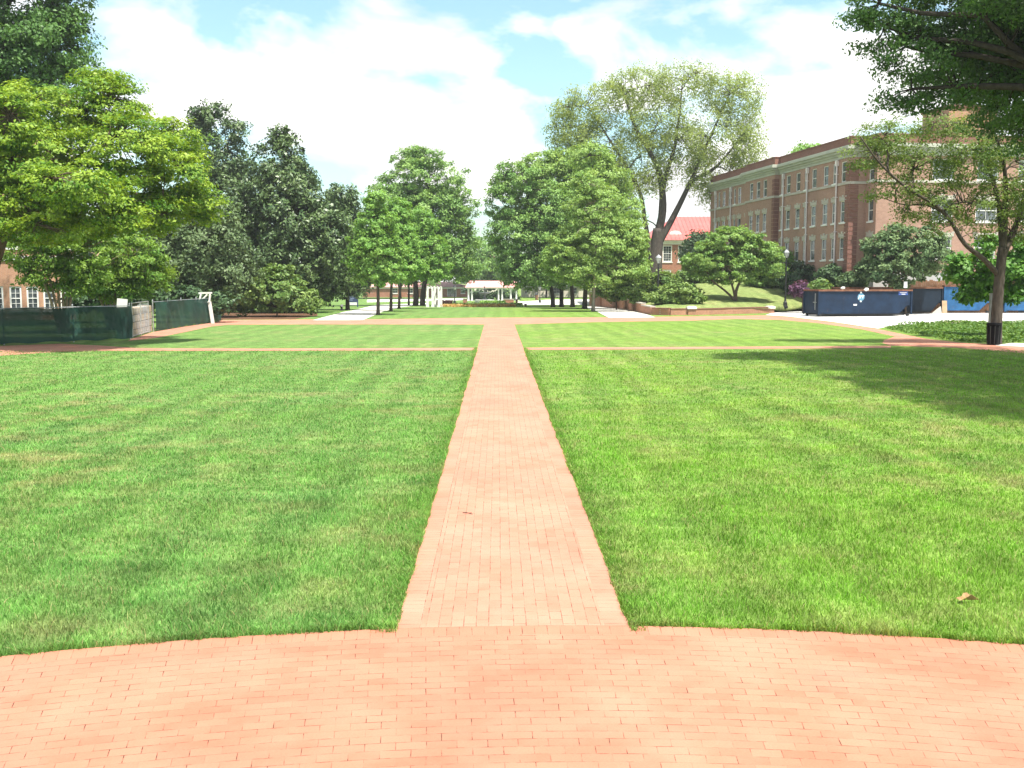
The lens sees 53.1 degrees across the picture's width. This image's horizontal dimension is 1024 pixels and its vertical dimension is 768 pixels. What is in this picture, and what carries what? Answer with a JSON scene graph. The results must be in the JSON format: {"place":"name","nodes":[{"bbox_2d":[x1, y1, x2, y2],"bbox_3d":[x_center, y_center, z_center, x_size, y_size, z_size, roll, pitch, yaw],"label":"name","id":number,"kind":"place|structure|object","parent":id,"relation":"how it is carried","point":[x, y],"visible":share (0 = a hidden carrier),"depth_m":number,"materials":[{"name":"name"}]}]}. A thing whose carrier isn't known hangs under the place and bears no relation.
{"place":"outdoors","nodes":[
{"label":"outdoors","id":0,"kind":"place"},
{"bbox_2d":[0,153,72,307],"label":"tan brick building","id":1,"kind":"structure","parent":0,"point":[19,296],"depth_m":70.81,"materials":[{"name":"orange brick"}]},
{"bbox_2d":[9,286,21,307],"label":"window","id":2,"kind":"structure","parent":1,"relation":"in","point":[15,294],"depth_m":70.81,"materials":[{"name":"white paint"}]},
{"bbox_2d":[26,286,38,306],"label":"window","id":3,"kind":"structure","parent":1,"relation":"in","point":[32,296],"depth_m":71.26,"materials":[{"name":"white paint"}]},
{"bbox_2d":[43,291,54,306],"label":"window","id":4,"kind":"structure","parent":1,"relation":"in","point":[45,296],"depth_m":71.66,"materials":[{"name":"white paint"}]},
{"bbox_2d":[117,298,127,306],"bbox_3d":[-20.032,-3.477,52.676,0.596,1.854,0.130,0,6,-1],"label":"utility panel","id":5,"kind":"object","parent":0,"point":[120,302],"visible":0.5,"depth_m":52.54,"materials":[{"name":"white paint"}]},
{"bbox_2d":[0,344,473,355],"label":"narrow path","id":6,"kind":"structure","parent":0,"point":[27,349],"depth_m":41.26,"materials":[{"name":"brick"}]},
{"bbox_2d":[315,303,425,319],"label":"concrete walk","id":7,"kind":"structure","parent":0,"point":[363,313],"depth_m":85.23,"materials":[{"name":"grey concrete"}]},
{"bbox_2d":[367,298,462,301],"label":"road","id":8,"kind":"structure","parent":0,"point":[388,300],"depth_m":197.79,"materials":[{"name":"concrete"}]},
{"bbox_2d":[364,282,470,296],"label":"brick building","id":9,"kind":"structure","parent":0,"point":[447,290],"depth_m":234.84,"materials":[{"name":"red brick"}]},
{"bbox_2d":[0,634,1023,767],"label":"brick plaza","id":10,"kind":"structure","parent":0,"point":[573,701],"depth_m":6.74,"materials":[{"name":"brick"}]},
{"bbox_2d":[0,625,1023,665],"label":"plaza edging","id":11,"kind":"object","parent":10,"relation":"on","point":[440,631],"visible":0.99,"depth_m":8.04,"materials":[{"name":"brick"}]},
{"bbox_2d":[0,283,1023,656],"bbox_3d":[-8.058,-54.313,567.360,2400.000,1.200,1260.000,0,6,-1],"label":"lawn","id":12,"kind":"structure","parent":0,"point":[722,333],"depth_m":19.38,"materials":[{"name":"green plant"}]},
{"bbox_2d":[0,0,107,116],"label":"oak tree","id":13,"kind":"object","parent":12,"relation":"on","point":[42,33],"visible":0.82,"depth_m":56.88,"materials":[{"name":"green plant"}]},
{"bbox_2d":[0,303,132,344],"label":"construction fence","id":14,"kind":"object","parent":12,"relation":"on","point":[30,325],"visible":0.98,"depth_m":45.73,"materials":[{"name":"fabric"}]},
{"bbox_2d":[2,214,141,306],"bbox_3d":[-23.321,-5.972,53.487,7.236,6.743,4.788,0,6,-1],"label":"crape myrtle","id":15,"kind":"object","parent":12,"relation":"on","point":[84,277],"visible":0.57,"depth_m":52.84,"materials":[{"name":"green plant"}]},
{"bbox_2d":[0,65,233,264],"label":"maple tree","id":16,"kind":"object","parent":12,"relation":"on","point":[45,190],"visible":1,"depth_m":41.00,"materials":[{"name":"green plant"}]},
{"bbox_2d":[59,232,179,305],"bbox_3d":[-22.106,-5.831,57.546,6.969,5.647,4.689,0,6,-1],"label":"crape myrtle","id":17,"kind":"object","parent":12,"relation":"on","point":[142,276],"visible":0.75,"depth_m":56.74,"materials":[{"name":"green plant"}]},
{"bbox_2d":[79,180,182,301],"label":"background tree","id":18,"kind":"object","parent":12,"relation":"on","point":[91,254],"visible":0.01,"depth_m":125.59,"materials":[{"name":"green plant"}]},
{"bbox_2d":[131,301,149,336],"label":"gate panel","id":19,"kind":"structure","parent":12,"relation":"on","point":[140,317],"depth_m":51.60,"materials":[{"name":"metal"}]},
{"bbox_2d":[132,305,151,336],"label":"stone pier","id":20,"kind":"structure","parent":12,"relation":"on","point":[143,314],"depth_m":52.77,"materials":[{"name":"stone"}]},
{"bbox_2d":[55,284,245,314],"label":"shrub","id":21,"kind":"object","parent":12,"relation":"on","point":[222,303],"visible":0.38,"depth_m":66.71,"materials":[{"name":"green plant"}]},
{"bbox_2d":[152,297,210,331],"bbox_3d":[-19.631,-4.266,61.235,0.368,1.790,11.507,0,6,-1],"label":"construction fence","id":22,"kind":"object","parent":12,"relation":"on","point":[174,313],"visible":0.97,"depth_m":60.73,"materials":[{"name":"fabric"}]},
{"bbox_2d":[136,193,265,301],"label":"grey green tree","id":23,"kind":"object","parent":12,"relation":"on","point":[221,271],"visible":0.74,"depth_m":74.88,"materials":[{"name":"green plant"}]},
{"bbox_2d":[175,98,259,289],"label":"magnolia tree","id":24,"kind":"object","parent":12,"relation":"on","point":[224,178],"visible":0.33,"depth_m":94.74,"materials":[{"name":"green plant"}]},
{"bbox_2d":[218,312,316,321],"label":"mulch bed","id":25,"kind":"object","parent":12,"relation":"on","point":[261,315],"visible":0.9,"depth_m":78.40,"materials":[{"name":"brown soil"}]},
{"bbox_2d":[229,263,327,316],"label":"shrub","id":26,"kind":"object","parent":25,"relation":"on","point":[262,294],"visible":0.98,"depth_m":77.35,"materials":[{"name":"green plant"}]},
{"bbox_2d":[229,122,355,312],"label":"magnolia tree","id":27,"kind":"object","parent":12,"relation":"on","point":[312,237],"visible":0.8,"depth_m":85.06,"materials":[{"name":"green plant"}]},
{"bbox_2d":[316,182,375,309],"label":"magnolia tree","id":28,"kind":"object","parent":12,"relation":"on","point":[344,286],"visible":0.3,"depth_m":96.91,"materials":[{"name":"green plant"}]},
{"bbox_2d":[340,189,410,314],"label":"young tree","id":29,"kind":"object","parent":12,"relation":"on","point":[375,259],"visible":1,"depth_m":80.83,"materials":[{"name":"green plant"}]},
{"bbox_2d":[341,268,440,298],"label":"background tree","id":30,"kind":"object","parent":12,"relation":"on","point":[431,282],"visible":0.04,"depth_m":216.58,"materials":[{"name":"green plant"}]},
{"bbox_2d":[383,196,429,311],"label":"young tree","id":31,"kind":"object","parent":12,"relation":"on","point":[415,266],"visible":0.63,"depth_m":90.48,"materials":[{"name":"green plant"}]},
{"bbox_2d":[363,144,483,305],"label":"oak tree","id":32,"kind":"object","parent":12,"relation":"on","point":[444,202],"visible":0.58,"depth_m":123.39,"materials":[{"name":"green plant"}]},
{"bbox_2d":[397,206,454,308],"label":"young tree","id":33,"kind":"object","parent":12,"relation":"on","point":[425,226],"visible":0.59,"depth_m":103.49,"materials":[{"name":"green plant"}]},
{"bbox_2d":[426,286,442,306],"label":"garden arbor","id":34,"kind":"object","parent":12,"relation":"on","point":[433,296],"visible":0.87,"depth_m":116.40,"materials":[{"name":"white paint"}]},
{"bbox_2d":[440,233,498,283],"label":"background tree","id":35,"kind":"object","parent":12,"relation":"on","point":[486,264],"visible":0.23,"depth_m":231.99,"materials":[{"name":"green plant"}]},
{"bbox_2d":[440,303,515,306],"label":"flower bed","id":36,"kind":"object","parent":12,"relation":"on","point":[478,305],"visible":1,"depth_m":117.48,"materials":[{"name":"brown soil"}]},
{"bbox_2d":[444,302,522,305],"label":"hedge","id":37,"kind":"object","parent":12,"relation":"on","point":[519,304],"visible":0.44,"depth_m":124.44,"materials":[{"name":"green plant"}]},
{"bbox_2d":[462,287,520,299],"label":"hedge","id":38,"kind":"object","parent":12,"relation":"on","point":[478,295],"visible":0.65,"depth_m":204.48,"materials":[{"name":"green plant"}]},
{"bbox_2d":[465,281,518,300],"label":"pavilion","id":39,"kind":"structure","parent":12,"relation":"on","point":[486,284],"depth_m":195.21,"materials":[{"name":"white paint"}]},
{"bbox_2d":[473,238,518,293],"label":"background tree","id":40,"kind":"object","parent":12,"relation":"on","point":[496,275],"visible":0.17,"depth_m":235.41,"materials":[{"name":"green plant"}]},
{"bbox_2d":[481,158,570,306],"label":"shade tree","id":41,"kind":"object","parent":12,"relation":"on","point":[508,219],"visible":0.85,"depth_m":113.57,"materials":[{"name":"green plant"}]},
{"bbox_2d":[513,188,594,306],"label":"shade tree","id":42,"kind":"object","parent":12,"relation":"on","point":[545,281],"visible":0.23,"depth_m":113.33,"materials":[{"name":"green plant"}]},
{"bbox_2d":[506,147,612,306],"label":"shade tree","id":43,"kind":"object","parent":12,"relation":"on","point":[551,166],"visible":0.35,"depth_m":115.66,"materials":[{"name":"green plant"}]},
{"bbox_2d":[537,169,655,311],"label":"shade tree","id":44,"kind":"object","parent":12,"relation":"on","point":[616,251],"visible":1,"depth_m":89.84,"materials":[{"name":"green plant"}]},
{"bbox_2d":[553,138,649,308],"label":"shade tree","id":45,"kind":"object","parent":12,"relation":"on","point":[592,160],"visible":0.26,"depth_m":102.79,"materials":[{"name":"green plant"}]},
{"bbox_2d":[588,282,622,309],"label":"shrub","id":46,"kind":"object","parent":12,"relation":"on","point":[606,293],"visible":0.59,"depth_m":99.29,"materials":[{"name":"green plant"}]},
{"bbox_2d":[589,291,655,314],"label":"retaining wall","id":47,"kind":"structure","parent":12,"relation":"on","point":[641,307],"depth_m":100.81,"materials":[{"name":"brick"}]},
{"bbox_2d":[652,306,775,314],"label":"garden wall","id":48,"kind":"structure","parent":12,"relation":"on","point":[691,310],"depth_m":82.67,"materials":[{"name":"brick"}]},
{"bbox_2d":[786,140,820,154],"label":"background tree","id":49,"kind":"object","parent":12,"relation":"on","point":[801,147],"visible":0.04,"depth_m":146.69,"materials":[{"name":"green plant"}]},
{"bbox_2d":[706,104,1023,309],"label":"brick hall","id":50,"kind":"structure","parent":12,"relation":"on","point":[807,206],"depth_m":92.84,"materials":[{"name":"brown brick"}]},
{"bbox_2d":[761,208,766,232],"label":"window","id":51,"kind":"structure","parent":50,"relation":"in","point":[764,211],"depth_m":105.89,"materials":[{"name":"grey glass"}]},
{"bbox_2d":[784,205,790,230],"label":"window","id":52,"kind":"structure","parent":50,"relation":"in","point":[787,208],"depth_m":101.18,"materials":[{"name":"grey glass"}]},
{"bbox_2d":[793,236,799,261],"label":"window","id":53,"kind":"structure","parent":50,"relation":"in","point":[795,238],"depth_m":99.26,"materials":[{"name":"white paint"}]},
{"bbox_2d":[793,203,800,229],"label":"window","id":54,"kind":"structure","parent":50,"relation":"in","point":[796,205],"depth_m":99.05,"materials":[{"name":"grey glass"}]},
{"bbox_2d":[808,235,815,261],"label":"window","id":55,"kind":"structure","parent":50,"relation":"in","point":[812,238],"depth_m":95.73,"materials":[{"name":"white paint"}]},
{"bbox_2d":[809,200,816,227],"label":"window","id":56,"kind":"structure","parent":50,"relation":"in","point":[813,214],"depth_m":95.52,"materials":[{"name":"grey glass"}]},
{"bbox_2d":[812,169,816,187],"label":"window","id":57,"kind":"structure","parent":50,"relation":"in","point":[814,180],"depth_m":95.20,"materials":[{"name":"grey glass"}]},
{"bbox_2d":[820,233,827,261],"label":"window","id":58,"kind":"structure","parent":50,"relation":"in","point":[824,237],"depth_m":93.37,"materials":[{"name":"white paint"}]},
{"bbox_2d":[821,198,828,225],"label":"window","id":59,"kind":"structure","parent":50,"relation":"in","point":[825,201],"depth_m":93.08,"materials":[{"name":"grey glass"}]},
{"bbox_2d":[824,166,828,185],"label":"window","id":60,"kind":"structure","parent":50,"relation":"in","point":[826,169],"depth_m":92.76,"materials":[{"name":"grey glass"}]},
{"bbox_2d":[837,232,844,260],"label":"window","id":61,"kind":"structure","parent":50,"relation":"in","point":[841,235],"depth_m":90.04,"materials":[{"name":"white paint"}]},
{"bbox_2d":[838,195,846,223],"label":"window","id":62,"kind":"structure","parent":50,"relation":"in","point":[842,199],"depth_m":89.60,"materials":[{"name":"grey glass"}]},
{"bbox_2d":[866,197,872,222],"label":"window","id":63,"kind":"structure","parent":50,"relation":"in","point":[870,214],"depth_m":87.84,"materials":[{"name":"grey glass"}]},
{"bbox_2d":[930,193,955,222],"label":"window","id":64,"kind":"structure","parent":50,"relation":"in","point":[949,196],"depth_m":87.61,"materials":[{"name":"white paint"}]},
{"bbox_2d":[974,195,996,222],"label":"window","id":65,"kind":"structure","parent":50,"relation":"in","point":[986,213],"depth_m":88.23,"materials":[{"name":"white glass"}]},
{"bbox_2d":[831,0,1023,163],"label":"oak tree","id":66,"kind":"object","parent":12,"relation":"on","point":[971,51],"visible":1,"depth_m":32.00,"materials":[{"name":"green plant"}]},
{"bbox_2d":[837,110,1023,344],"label":"honey locust","id":67,"kind":"object","parent":12,"relation":"on","point":[1001,219],"visible":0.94,"depth_m":43.73,"materials":[{"name":"green plant"}]},
{"bbox_2d":[884,319,1023,342],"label":"ground cover","id":68,"kind":"object","parent":12,"relation":"on","point":[968,331],"visible":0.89,"depth_m":55.34,"materials":[{"name":"green plant"}]},
{"bbox_2d":[956,592,977,599],"bbox_3d":[3.957,1.849,8.904,0.202,0.064,0.076,-1,6,-6],"label":"dry leaf","id":69,"kind":"object","parent":12,"relation":"on","point":[966,595],"visible":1,"depth_m":8.90,"materials":[{"name":"beige plant"}]},
{"bbox_2d":[937,233,1023,306],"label":"sapling","id":70,"kind":"object","parent":12,"relation":"on","point":[960,267],"visible":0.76,"depth_m":49.53,"materials":[{"name":"green plant"}]},
{"bbox_2d":[988,293,992,322],"bbox_3d":[21.220,-2.871,45.470,0.130,2.307,0.100,0,6,-1],"label":"post","id":71,"kind":"object","parent":12,"relation":"on","point":[990,305],"visible":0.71,"depth_m":45.39,"materials":[{"name":"grey metal"}]},
{"bbox_2d":[1,0,1023,282],"label":"sky","id":72,"kind":"structure","parent":0,"point":[360,82],"materials":[{"name":"blue"}]},
{"bbox_2d":[421,324,604,627],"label":"brick path","id":73,"kind":"structure","parent":0,"point":[509,552],"depth_m":11.65,"materials":[{"name":"red brick"}]},
{"bbox_2d":[398,324,628,627],"bbox_3d":[-0.392,-0.892,36.349,1.896,0.001,56.496,0,6,-1],"label":"path edging","id":74,"kind":"object","parent":73,"relation":"on","point":[414,604],"visible":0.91,"depth_m":11.60,"materials":[{"name":"brick"}]},
{"bbox_2d":[519,299,588,304],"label":"road","id":75,"kind":"structure","parent":0,"point":[566,302],"depth_m":162.70,"materials":[{"name":"grey asphalt"}]},
{"bbox_2d":[521,285,588,296],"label":"cream building","id":76,"kind":"structure","parent":0,"point":[578,291],"depth_m":237.25,"materials":[{"name":"white paint"}]},
{"bbox_2d":[128,315,1023,352],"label":"cross path","id":77,"kind":"structure","parent":0,"point":[898,339],"depth_m":67.41,"materials":[{"name":"brick"}]},
{"bbox_2d":[198,292,214,322],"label":"barricade","id":78,"kind":"object","parent":77,"relation":"on","point":[210,308],"visible":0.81,"depth_m":65.92,"materials":[{"name":"white paint"}]},
{"bbox_2d":[587,306,652,317],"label":"concrete walk","id":79,"kind":"structure","parent":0,"point":[613,312],"depth_m":85.23,"materials":[{"name":"grey concrete"}]},
{"bbox_2d":[587,278,801,310],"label":"grass bank","id":80,"kind":"structure","parent":0,"point":[747,296],"depth_m":91.96,"materials":[{"name":"green plant"}]},
{"bbox_2d":[611,283,653,303],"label":"shrub","id":81,"kind":"object","parent":80,"relation":"on","point":[633,294],"visible":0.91,"depth_m":91.10,"materials":[{"name":"green plant"}]},
{"bbox_2d":[540,56,772,279],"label":"tall tree","id":82,"kind":"object","parent":80,"relation":"on","point":[699,159],"visible":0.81,"depth_m":122.88,"materials":[{"name":"green plant"}]},
{"bbox_2d":[655,254,661,304],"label":"lamp post","id":83,"kind":"object","parent":80,"relation":"on","point":[658,258],"visible":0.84,"depth_m":86.38,"materials":[{"name":"black metal"}]},
{"bbox_2d":[644,268,705,293],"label":"shrub","id":84,"kind":"object","parent":80,"relation":"on","point":[665,277],"visible":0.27,"depth_m":91.47,"materials":[{"name":"green plant"}]},
{"bbox_2d":[643,216,709,273],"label":"red roof house","id":85,"kind":"structure","parent":80,"relation":"on","point":[681,227],"depth_m":149.57,"materials":[{"name":"brick"}]},
{"bbox_2d":[662,245,672,262],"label":"window","id":86,"kind":"structure","parent":85,"relation":"in","point":[667,249],"depth_m":149.24,"materials":[{"name":"white paint"}]},
{"bbox_2d":[647,281,707,303],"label":"shrub","id":87,"kind":"object","parent":80,"relation":"on","point":[669,294],"visible":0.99,"depth_m":85.80,"materials":[{"name":"green plant"}]},
{"bbox_2d":[671,270,706,282],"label":"shrub","id":88,"kind":"object","parent":80,"relation":"on","point":[682,275],"visible":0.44,"depth_m":102.72,"materials":[{"name":"green plant"}]},
{"bbox_2d":[673,228,709,258],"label":"background tree","id":89,"kind":"object","parent":80,"relation":"on","point":[692,240],"visible":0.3,"depth_m":138.25,"materials":[{"name":"green plant"}]},
{"bbox_2d":[679,224,789,300],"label":"dogwood tree","id":90,"kind":"object","parent":80,"relation":"on","point":[710,261],"visible":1,"depth_m":88.57,"materials":[{"name":"green plant"}]},
{"bbox_2d":[743,249,795,287],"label":"shrub","id":91,"kind":"object","parent":80,"relation":"on","point":[764,281],"visible":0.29,"depth_m":99.86,"materials":[{"name":"green plant"}]},
{"bbox_2d":[783,249,789,307],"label":"lamp post","id":92,"kind":"object","parent":80,"relation":"on","point":[786,253],"visible":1,"depth_m":88.76,"materials":[{"name":"black metal"}]},
{"bbox_2d":[773,260,816,293],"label":"shrub","id":93,"kind":"object","parent":80,"relation":"on","point":[806,271],"visible":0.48,"depth_m":95.03,"materials":[{"name":"green plant"}]},
{"bbox_2d":[527,346,890,349],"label":"narrow path","id":94,"kind":"structure","parent":0,"point":[601,348],"depth_m":42.48,"materials":[{"name":"brick"}]},
{"bbox_2d":[767,310,1023,327],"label":"service lot","id":95,"kind":"structure","parent":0,"point":[876,321],"depth_m":76.18,"materials":[{"name":"concrete"}]},
{"bbox_2d":[788,279,809,312],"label":"shrub","id":96,"kind":"object","parent":95,"relation":"on","point":[796,289],"visible":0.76,"depth_m":86.59,"materials":[{"name":"purple plant"}]},
{"bbox_2d":[807,277,833,288],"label":"shrub","id":97,"kind":"object","parent":95,"relation":"on","point":[818,283],"visible":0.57,"depth_m":84.53,"materials":[{"name":"green plant"}]},
{"bbox_2d":[813,261,842,286],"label":"shrub","id":98,"kind":"object","parent":95,"relation":"on","point":[831,272],"visible":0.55,"depth_m":89.18,"materials":[{"name":"green plant"}]},
{"bbox_2d":[835,270,868,286],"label":"shrub","id":99,"kind":"object","parent":95,"relation":"on","point":[845,279],"visible":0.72,"depth_m":86.23,"materials":[{"name":"green plant"}]},
{"bbox_2d":[803,289,912,316],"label":"dumpster","id":100,"kind":"object","parent":95,"relation":"on","point":[823,302],"visible":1,"depth_m":78.38,"materials":[{"name":"blue metal"}]},
{"bbox_2d":[830,287,942,312],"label":"dumpster","id":101,"kind":"object","parent":95,"relation":"on","point":[927,299],"visible":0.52,"depth_m":85.63,"materials":[{"name":"blue metal"}]},
{"bbox_2d":[851,221,957,313],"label":"shrub","id":102,"kind":"object","parent":95,"relation":"on","point":[892,244],"visible":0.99,"depth_m":81.87,"materials":[{"name":"green plant"}]},
{"bbox_2d":[888,280,1017,312],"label":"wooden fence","id":103,"kind":"object","parent":95,"relation":"on","point":[930,283],"visible":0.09,"depth_m":86.36,"materials":[{"name":"brown wood"}]},
{"bbox_2d":[938,285,988,312],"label":"dumpster","id":104,"kind":"object","parent":95,"relation":"on","point":[953,305],"visible":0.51,"depth_m":86.26,"materials":[{"name":"blue metal"}]},
{"bbox_2d":[1003,302,1023,312],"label":"dumpster","id":105,"kind":"object","parent":95,"relation":"on","point":[1015,307],"visible":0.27,"depth_m":86.29,"materials":[{"name":"blue metal"}]},
{"bbox_2d":[999,343,1023,346],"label":"concrete pad","id":106,"kind":"object","parent":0,"point":[1015,344],"visible":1,"depth_m":44.36,"materials":[{"name":"grey concrete"}]},
{"bbox_2d":[986,323,1001,344],"bbox_3d":[20.776,-2.156,44.156,0.620,0.950,0.620,0,6,-1],"label":"trash bin","id":107,"kind":"object","parent":106,"relation":"on","point":[993,333],"visible":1,"depth_m":43.94,"materials":[{"name":"black metal"}]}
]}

